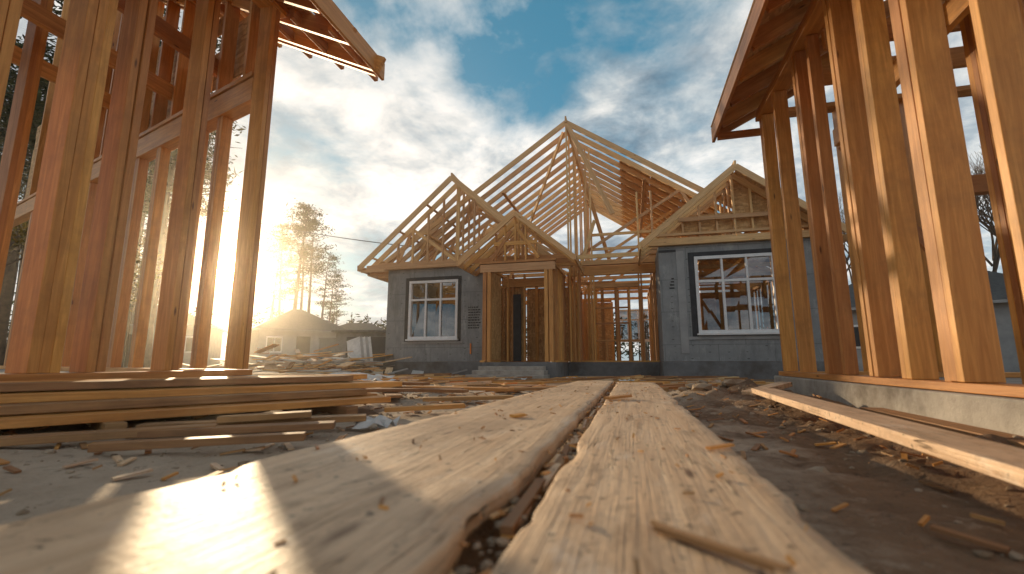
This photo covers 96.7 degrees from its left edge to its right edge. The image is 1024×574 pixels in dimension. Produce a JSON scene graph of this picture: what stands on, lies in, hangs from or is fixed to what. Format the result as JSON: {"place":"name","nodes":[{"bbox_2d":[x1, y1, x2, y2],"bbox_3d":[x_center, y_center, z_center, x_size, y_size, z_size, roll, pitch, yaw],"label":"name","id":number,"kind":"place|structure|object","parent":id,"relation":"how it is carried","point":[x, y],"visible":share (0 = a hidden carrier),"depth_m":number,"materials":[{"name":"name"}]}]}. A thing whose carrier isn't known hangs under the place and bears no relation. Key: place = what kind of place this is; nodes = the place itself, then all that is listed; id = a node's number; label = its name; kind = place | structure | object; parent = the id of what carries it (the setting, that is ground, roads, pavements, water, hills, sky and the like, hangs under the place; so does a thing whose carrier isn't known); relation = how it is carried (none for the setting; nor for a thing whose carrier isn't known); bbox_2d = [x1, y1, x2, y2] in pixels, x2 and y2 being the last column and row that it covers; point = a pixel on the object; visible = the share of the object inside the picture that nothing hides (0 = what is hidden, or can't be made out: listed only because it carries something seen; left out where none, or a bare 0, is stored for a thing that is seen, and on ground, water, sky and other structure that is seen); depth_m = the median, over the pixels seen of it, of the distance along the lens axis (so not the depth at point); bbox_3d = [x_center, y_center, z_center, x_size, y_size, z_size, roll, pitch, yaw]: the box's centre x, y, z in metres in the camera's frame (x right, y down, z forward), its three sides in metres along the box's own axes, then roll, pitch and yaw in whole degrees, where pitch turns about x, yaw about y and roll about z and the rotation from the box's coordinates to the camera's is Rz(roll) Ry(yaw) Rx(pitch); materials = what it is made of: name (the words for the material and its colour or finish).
{"place":"outdoors","nodes":[
{"label":"outdoors","id":0,"kind":"place"},
{"bbox_2d":[130,305,227,332],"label":"roof","id":1,"kind":"structure","parent":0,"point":[191,321],"depth_m":31.14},
{"bbox_2d":[249,330,335,367],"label":"walls","id":2,"kind":"structure","parent":0,"point":[258,338],"depth_m":31.44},
{"bbox_2d":[266,336,310,365],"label":"windows and door","id":3,"kind":"structure","parent":2,"relation":"attached to","point":[303,344],"depth_m":31.59,"materials":[{"name":"white paint"}]},
{"bbox_2d":[252,309,346,332],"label":"roof","id":4,"kind":"structure","parent":2,"relation":"on","point":[298,320],"depth_m":32.53,"materials":[{"name":"beige"}]},
{"bbox_2d":[318,338,335,368],"bbox_3d":[-9.840,4.027,27.563,3.100,1.780,2.320,1,-9,-8],"label":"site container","id":5,"kind":"object","parent":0,"point":[325,342],"visible":0.15,"depth_m":26.39,"materials":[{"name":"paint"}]},
{"bbox_2d":[0,0,1002,361],"label":"sky","id":6,"kind":"structure","parent":0,"point":[467,87],"materials":[{"name":"blue"}]},
{"bbox_2d":[0,362,1023,573],"bbox_3d":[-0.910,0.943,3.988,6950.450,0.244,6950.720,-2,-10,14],"label":"ground","id":7,"kind":"structure","parent":0,"point":[873,527],"depth_m":1.37,"materials":[{"name":"brown soil"}]},
{"bbox_2d":[6,221,28,266],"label":"autumn tree","id":8,"kind":"object","parent":7,"relation":"on","point":[13,235],"visible":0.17,"depth_m":16.74,"materials":[{"name":"green plant"}]},
{"bbox_2d":[8,223,28,256],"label":"autumn tree","id":9,"kind":"object","parent":7,"relation":"on","point":[18,244],"visible":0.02,"depth_m":19.36,"materials":[{"name":"green plant"}]},
{"bbox_2d":[0,43,44,177],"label":"pine tree","id":10,"kind":"object","parent":7,"relation":"on","point":[10,96],"visible":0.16,"depth_m":25.22,"materials":[{"name":"green plant"}]},
{"bbox_2d":[2,98,43,196],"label":"pine tree","id":11,"kind":"object","parent":7,"relation":"on","point":[26,180],"visible":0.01,"depth_m":26.73,"materials":[{"name":"green plant"}]},
{"bbox_2d":[0,67,46,192],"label":"pine tree","id":12,"kind":"object","parent":7,"relation":"on","point":[3,117],"visible":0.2,"depth_m":25.67,"materials":[{"name":"green plant"}]},
{"bbox_2d":[2,77,45,365],"bbox_3d":[-32.591,-4.976,29.943,6.524,20.324,7.610,-1,-9,8],"label":"pine tree","id":13,"kind":"object","parent":7,"relation":"on","point":[20,262],"visible":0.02,"depth_m":29.67,"materials":[{"name":"green plant"}]},
{"bbox_2d":[1,86,47,247],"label":"pine tree","id":14,"kind":"object","parent":7,"relation":"on","point":[27,147],"depth_m":28.42,"materials":[{"name":"green plant"}]},
{"bbox_2d":[0,27,51,201],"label":"pine tree","id":15,"kind":"object","parent":7,"relation":"on","point":[9,110],"visible":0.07,"depth_m":27.11,"materials":[{"name":"green plant"}]},
{"bbox_2d":[0,34,55,365],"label":"pine tree","id":16,"kind":"object","parent":7,"relation":"on","point":[8,286],"visible":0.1,"depth_m":25.49,"materials":[{"name":"green plant"}]},
{"bbox_2d":[2,0,180,138],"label":"pine tree","id":17,"kind":"object","parent":7,"relation":"on","point":[39,93],"visible":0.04,"depth_m":20.83,"materials":[{"name":"green plant"}]},
{"bbox_2d":[21,225,161,273],"bbox_3d":[-15.432,0.376,16.825,4.045,5.521,4.419,9,-13,-42],"label":"autumn tree","id":18,"kind":"object","parent":7,"relation":"on","point":[140,255],"visible":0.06,"depth_m":17.42,"materials":[{"name":"orange plant"}]},
{"bbox_2d":[11,0,214,160],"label":"pine tree","id":19,"kind":"object","parent":7,"relation":"on","point":[54,46],"visible":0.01,"depth_m":19.58,"materials":[{"name":"green plant"}]},
{"bbox_2d":[28,121,209,366],"bbox_3d":[-23.003,-4.788,27.701,7.872,19.224,7.882,-2,-9,11],"label":"pine tree","id":20,"kind":"object","parent":7,"relation":"on","point":[150,182],"depth_m":26.65,"materials":[{"name":"green plant"}]},
{"bbox_2d":[0,369,257,376],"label":"slab","id":21,"kind":"structure","parent":7,"relation":"on","point":[2,371],"depth_m":5.55,"materials":[{"name":"concrete"}]},
{"bbox_2d":[0,0,288,380],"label":"posts and beams","id":22,"kind":"object","parent":21,"relation":"on","point":[101,146],"visible":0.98,"depth_m":4.01,"materials":[{"name":"brown wood"}]},
{"bbox_2d":[25,16,248,197],"bbox_3d":[-6.348,-2.944,7.328,8.403,2.037,0.020,-5,-11,30],"label":"end wall sheathing","id":23,"kind":"object","parent":22,"relation":"attached to","point":[240,48],"visible":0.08,"depth_m":5.72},
{"bbox_2d":[158,0,385,81],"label":"rafters","id":24,"kind":"object","parent":22,"relation":"attached to","point":[312,35],"visible":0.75,"depth_m":5.24,"materials":[{"name":"brown wood"}]},
{"bbox_2d":[282,2,337,41],"bbox_3d":[-5.835,-4.858,3.269,7.025,3.523,7.195,-2,-10,14],"label":"roof sheathing","id":25,"kind":"object","parent":24,"relation":"on","point":[305,10],"depth_m":5.08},
{"bbox_2d":[131,244,163,292],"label":"autumn tree","id":26,"kind":"object","parent":7,"relation":"on","point":[137,276],"visible":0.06,"depth_m":18.83,"materials":[{"name":"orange plant"}]},
{"bbox_2d":[129,277,191,311],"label":"autumn tree","id":27,"kind":"object","parent":7,"relation":"on","point":[135,284],"visible":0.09,"depth_m":24.03,"materials":[{"name":"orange plant"}]},
{"bbox_2d":[122,147,213,367],"bbox_3d":[-24.412,-5.341,30.423,6.015,21.224,6.944,-5,-11,30],"label":"pine tree","id":28,"kind":"object","parent":7,"relation":"on","point":[128,326],"visible":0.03,"depth_m":29.62,"materials":[{"name":"green plant"}]},
{"bbox_2d":[123,326,222,367],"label":"walls","id":29,"kind":"structure","parent":7,"relation":"on","point":[215,345],"depth_m":32.23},
{"bbox_2d":[124,334,192,365],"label":"windows and door","id":30,"kind":"structure","parent":29,"relation":"attached to","point":[188,344],"depth_m":30.58,"materials":[{"name":"white paint"}]},
{"bbox_2d":[132,133,232,312],"bbox_3d":[-25.073,-4.430,31.758,8.916,19.863,9.540,7,-11,-36],"label":"pine tree","id":31,"kind":"object","parent":7,"relation":"on","point":[133,308],"visible":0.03,"depth_m":31.95,"materials":[{"name":"green plant"}]},
{"bbox_2d":[144,148,232,213],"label":"pine tree","id":32,"kind":"object","parent":7,"relation":"on","point":[174,174],"visible":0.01,"depth_m":32.73,"materials":[{"name":"green plant"}]},
{"bbox_2d":[139,31,245,367],"bbox_3d":[-17.751,-5.083,22.593,7.751,18.180,8.294,-5,-11,28],"label":"pine tree","id":33,"kind":"object","parent":7,"relation":"on","point":[161,250],"visible":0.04,"depth_m":22.73,"materials":[{"name":"green plant"}]},
{"bbox_2d":[150,121,245,279],"bbox_3d":[-23.378,-3.862,34.010,6.375,19.442,7.436,2,-9,-10],"label":"pine tree","id":34,"kind":"object","parent":7,"relation":"on","point":[210,139],"visible":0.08,"depth_m":35.72,"materials":[{"name":"green plant"}]},
{"bbox_2d":[0,374,401,429],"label":"lumber stack","id":35,"kind":"object","parent":7,"relation":"on","point":[100,404],"visible":0.94,"depth_m":2.56,"materials":[{"name":"brown wood"}]},
{"bbox_2d":[0,381,552,452],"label":"loose boards","id":36,"kind":"object","parent":7,"relation":"on","point":[304,420],"visible":0.88,"depth_m":2.07,"materials":[{"name":"brown wood"}]},
{"bbox_2d":[257,232,305,318],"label":"pine tree","id":37,"kind":"object","parent":7,"relation":"on","point":[274,293],"visible":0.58,"depth_m":45.10,"materials":[{"name":"green plant"}]},
{"bbox_2d":[259,222,306,315],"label":"pine tree","id":38,"kind":"object","parent":7,"relation":"on","point":[281,265],"visible":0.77,"depth_m":39.87,"materials":[{"name":"green plant"}]},
{"bbox_2d":[272,198,325,309],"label":"pine tree","id":39,"kind":"object","parent":7,"relation":"on","point":[301,299],"visible":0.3,"depth_m":43.17,"materials":[{"name":"green plant"}]},
{"bbox_2d":[263,202,336,308],"bbox_3d":[-17.744,-0.506,38.250,6.154,14.212,5.752,-9,-13,42],"label":"pine tree","id":40,"kind":"object","parent":7,"relation":"on","point":[296,287],"visible":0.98,"depth_m":38.58,"materials":[{"name":"green plant"}]},
{"bbox_2d":[286,216,335,312],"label":"pine tree","id":41,"kind":"object","parent":7,"relation":"on","point":[310,283],"visible":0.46,"depth_m":40.25,"materials":[{"name":"green plant"}]},
{"bbox_2d":[182,344,466,374],"bbox_3d":[-5.890,2.298,14.509,10.175,0.935,6.066,-2,-10,14],"label":"rubbish pile","id":42,"kind":"object","parent":7,"relation":"on","point":[310,362],"visible":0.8,"depth_m":13.24,"materials":[{"name":"brown wood"}]},
{"bbox_2d":[301,252,352,318],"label":"pine tree","id":43,"kind":"object","parent":7,"relation":"on","point":[325,289],"visible":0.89,"depth_m":43.15,"materials":[{"name":"green plant"}]},
{"bbox_2d":[6,292,649,360],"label":"distant treeline","id":44,"kind":"object","parent":7,"relation":"on","point":[647,344],"visible":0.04,"depth_m":76.81,"materials":[{"name":"green plant"}]},
{"bbox_2d":[312,271,353,321],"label":"pine tree","id":45,"kind":"object","parent":7,"relation":"on","point":[330,314],"visible":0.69,"depth_m":46.93,"materials":[{"name":"green plant"}]},
{"bbox_2d":[327,295,347,324],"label":"pine tree","id":46,"kind":"object","parent":7,"relation":"on","point":[336,309],"visible":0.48,"depth_m":52.30,"materials":[{"name":"green plant"}]},
{"bbox_2d":[331,330,385,368],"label":"dark shed","id":47,"kind":"structure","parent":7,"relation":"on","point":[378,339],"depth_m":20.47,"materials":[{"name":"wood"}]},
{"bbox_2d":[340,323,383,329],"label":"roof","id":48,"kind":"structure","parent":47,"relation":"on","point":[358,326],"depth_m":44.29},
{"bbox_2d":[347,336,373,373],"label":"leaning panels","id":49,"kind":"object","parent":7,"relation":"on","point":[361,347],"visible":0.53,"depth_m":14.97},
{"bbox_2d":[330,372,644,428],"bbox_3d":[-0.360,1.567,7.612,4.968,0.146,9.542,4,-10,-22],"label":"torn house wrap","id":50,"kind":"object","parent":7,"relation":"on","point":[380,421],"visible":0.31,"depth_m":2.51,"materials":[{"name":"white plastic"}]},
{"bbox_2d":[0,373,1009,553],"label":"scrap lumber","id":51,"kind":"object","parent":7,"relation":"on","point":[672,383],"visible":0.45,"depth_m":3.01,"materials":[{"name":"brown wood"}]},
{"bbox_2d":[465,366,549,378],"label":"entry steps","id":52,"kind":"structure","parent":7,"relation":"on","point":[537,372],"depth_m":10.73,"materials":[{"name":"concrete"}]},
{"bbox_2d":[10,379,1023,561],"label":"rubble","id":53,"kind":"object","parent":7,"relation":"on","point":[701,385],"visible":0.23,"depth_m":1.84,"materials":[{"name":"wood chips"},{"name":"splintered timber"}]},
{"bbox_2d":[520,416,588,502],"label":"timber sleepers","id":54,"kind":"object","parent":7,"relation":"on","point":[542,494],"depth_m":1.04},
{"bbox_2d":[0,381,613,573],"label":"wooden plank","id":55,"kind":"object","parent":54,"relation":"on","point":[324,514],"visible":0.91,"depth_m":0.62,"materials":[{"name":"beige wood"}]},
{"bbox_2d":[221,381,807,573],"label":"wood splinters","id":56,"kind":"object","parent":54,"relation":"on","point":[511,522],"visible":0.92,"depth_m":0.64,"materials":[{"name":"brown wood"}]},
{"bbox_2d":[455,385,614,573],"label":"mortar crumbs","id":57,"kind":"object","parent":54,"relation":"on","point":[487,564],"visible":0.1,"depth_m":0.63,"materials":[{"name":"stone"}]},
{"bbox_2d":[491,382,871,573],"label":"wooden plank","id":58,"kind":"object","parent":54,"relation":"on","point":[625,488],"visible":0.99,"depth_m":0.62,"materials":[{"name":"beige wood"}]},
{"bbox_2d":[445,381,667,386],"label":"orange offcuts","id":59,"kind":"object","parent":7,"relation":"on","point":[509,383],"visible":0.21,"depth_m":6.56,"materials":[{"name":"wood"}]},
{"bbox_2d":[383,361,824,378],"bbox_3d":[2.798,2.803,15.565,11.960,0.510,10.020,-2,-10,14],"label":"foundation","id":60,"kind":"object","parent":7,"relation":"on","point":[758,369],"visible":0.52,"depth_m":11.39,"materials":[{"name":"concrete"}]},
{"bbox_2d":[492,273,523,360],"bbox_3d":[-0.289,0.864,12.703,0.385,2.390,1.776,-6,-11,32],"label":"porch sheathing","id":61,"kind":"object","parent":60,"relation":"on","point":[518,336],"visible":0.79,"depth_m":13.07,"materials":[{"name":"brown wood"}]},
{"bbox_2d":[456,211,583,361],"bbox_3d":[0.347,0.117,12.592,3.183,3.874,2.331,-2,-10,14],"label":"porch framing","id":62,"kind":"object","parent":60,"relation":"on","point":[552,281],"visible":0.98,"depth_m":11.83,"materials":[{"name":"brown wood"}]},
{"bbox_2d":[385,238,823,361],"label":"grey walls","id":63,"kind":"structure","parent":60,"relation":"on","point":[669,333],"depth_m":11.48,"materials":[{"name":"grey concrete"}]},
{"bbox_2d":[405,279,458,340],"bbox_3d":[-2.361,0.692,13.584,1.660,1.805,0.170,-2,-10,14],"label":"front window","id":64,"kind":"structure","parent":63,"relation":"attached to","point":[433,311],"depth_m":13.61,"materials":[{"name":"white paint"}]},
{"bbox_2d":[357,173,565,280],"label":"wing trusses","id":65,"kind":"object","parent":63,"relation":"on","point":[378,267],"visible":0.62,"depth_m":14.01,"materials":[{"name":"brown wood"}]},
{"bbox_2d":[367,116,771,296],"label":"roof trusses","id":66,"kind":"object","parent":63,"relation":"on","point":[604,203],"visible":0.45,"depth_m":15.32,"materials":[{"name":"brown wood"}]},
{"bbox_2d":[619,161,728,236],"bbox_3d":[6.507,-2.006,16.962,4.599,3.149,7.242,-2,-10,14],"label":"roof sheathing","id":67,"kind":"object","parent":66,"relation":"attached to","point":[636,170],"visible":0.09,"depth_m":14.96,"materials":[{"name":"brown wood"}]},
{"bbox_2d":[402,248,779,353],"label":"wall trim","id":68,"kind":"structure","parent":63,"relation":"attached to","point":[685,338],"depth_m":11.31,"materials":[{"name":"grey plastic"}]},
{"bbox_2d":[693,252,779,334],"bbox_3d":[5.423,0.171,11.001,1.890,1.955,0.170,-2,-10,14],"label":"window","id":69,"kind":"structure","parent":63,"relation":"in","point":[736,292],"depth_m":11.02,"materials":[{"name":"white paint"}]},
{"bbox_2d":[638,160,847,265],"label":"wing trusses","id":70,"kind":"object","parent":63,"relation":"on","point":[698,204],"visible":0.56,"depth_m":11.28,"materials":[{"name":"brown wood"}]},
{"bbox_2d":[672,171,806,232],"bbox_3d":[6.024,-1.933,11.969,3.707,1.698,2.378,-2,-10,14],"label":"gable sheathing","id":71,"kind":"object","parent":70,"relation":"attached to","point":[741,200],"visible":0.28,"depth_m":11.38,"materials":[{"name":"brown wood"}]},
{"bbox_2d":[571,220,658,361],"bbox_3d":[3.005,0.050,13.285,2.651,4.227,0.157,-2,-10,14],"label":"wall framing","id":72,"kind":"object","parent":60,"relation":"on","point":[615,269],"depth_m":13.19,"materials":[{"name":"brown wood"}]},
{"bbox_2d":[572,147,654,260],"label":"gable posts","id":73,"kind":"object","parent":72,"relation":"on","point":[638,232],"visible":0.68,"depth_m":13.75,"materials":[{"name":"brown wood"}]},
{"bbox_2d":[500,273,776,361],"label":"interior stud walls","id":74,"kind":"structure","parent":60,"relation":"on","point":[586,327],"depth_m":15.35,"materials":[{"name":"brown wood"}]},
{"bbox_2d":[454,287,702,359],"bbox_3d":[3.326,1.559,17.836,11.500,2.600,5.715,-2,-10,14],"label":"interior sheathing","id":75,"kind":"object","parent":74,"relation":"attached to","point":[541,323],"visible":0.14,"depth_m":15.66,"materials":[{"name":"brown wood"}]},
{"bbox_2d":[620,309,649,341],"bbox_3d":[5.377,1.713,20.181,1.580,1.445,0.170,-2,-10,14],"label":"window","id":76,"kind":"structure","parent":74,"relation":"attached to","point":[624,329],"depth_m":20.21,"materials":[{"name":"clear glass"}]},
{"bbox_2d":[838,191,850,268],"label":"bare tree","id":77,"kind":"object","parent":7,"relation":"on","point":[845,249],"visible":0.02,"depth_m":24.69,"materials":[{"name":"brown plant"}]},
{"bbox_2d":[841,218,852,283],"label":"bare tree","id":78,"kind":"object","parent":7,"relation":"on","point":[847,259],"depth_m":25.68,"materials":[{"name":"brown plant"}]},
{"bbox_2d":[741,381,1023,487],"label":"loose boards","id":79,"kind":"object","parent":7,"relation":"on","point":[955,443],"visible":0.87,"depth_m":1.50,"materials":[{"name":"brown wood"}]},
{"bbox_2d":[774,376,1023,435],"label":"slab","id":80,"kind":"structure","parent":7,"relation":"on","point":[1005,414],"depth_m":2.56,"materials":[{"name":"concrete"}]},
{"bbox_2d":[755,0,1023,397],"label":"posts and beams","id":81,"kind":"object","parent":80,"relation":"on","point":[912,187],"visible":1,"depth_m":3.15,"materials":[{"name":"brown wood"}]},
{"bbox_2d":[711,0,945,142],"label":"rafters","id":82,"kind":"object","parent":81,"relation":"on","point":[744,99],"visible":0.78,"depth_m":4.82,"materials":[{"name":"brown wood"}]},
{"bbox_2d":[711,0,820,127],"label":"roof sheathing","id":83,"kind":"object","parent":82,"relation":"on","point":[767,17],"visible":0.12,"depth_m":4.69,"materials":[{"name":"brown wood"}]},
{"bbox_2d":[852,302,1019,371],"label":"walls","id":84,"kind":"structure","parent":7,"relation":"on","point":[1006,338],"depth_m":18.50,"materials":[{"name":"grey concrete"}]},
{"bbox_2d":[854,325,860,348],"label":"windows and door","id":85,"kind":"structure","parent":84,"relation":"attached to","point":[857,337],"depth_m":21.15,"materials":[{"name":"white paint"}]},
{"bbox_2d":[849,271,1007,309],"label":"roof","id":86,"kind":"structure","parent":84,"relation":"on","point":[997,287],"depth_m":19.47,"materials":[{"name":"grey"}]},
{"bbox_2d":[967,146,993,221],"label":"bare tree","id":87,"kind":"object","parent":7,"relation":"on","point":[977,159],"visible":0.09,"depth_m":23.98,"materials":[{"name":"brown plant"}]},
{"bbox_2d":[970,166,991,218],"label":"bare tree","id":88,"kind":"object","parent":7,"relation":"on","point":[982,201],"visible":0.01,"depth_m":19.29,"materials":[{"name":"brown plant"}]},
{"bbox_2d":[970,167,996,237],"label":"bare tree","id":89,"kind":"object","parent":7,"relation":"on","point":[991,228],"visible":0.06,"depth_m":17.68,"materials":[{"name":"brown plant"}]},
{"bbox_2d":[974,151,999,271],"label":"bare tree","id":90,"kind":"object","parent":7,"relation":"on","point":[995,256],"visible":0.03,"depth_m":20.88,"materials":[{"name":"brown plant"}]},
{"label":"utility pole","id":91,"kind":"object","parent":7,"relation":"on","visible":0},
{"bbox_2d":[224,213,411,246],"bbox_3d":[-14.089,-4.001,28.423,30.424,8.539,0.042,-8,-12,41],"label":"power cable","id":92,"kind":"object","parent":91,"relation":"attached to","point":[321,234],"visible":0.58,"depth_m":24.48,"materials":[{"name":"rubber"}]}
]}

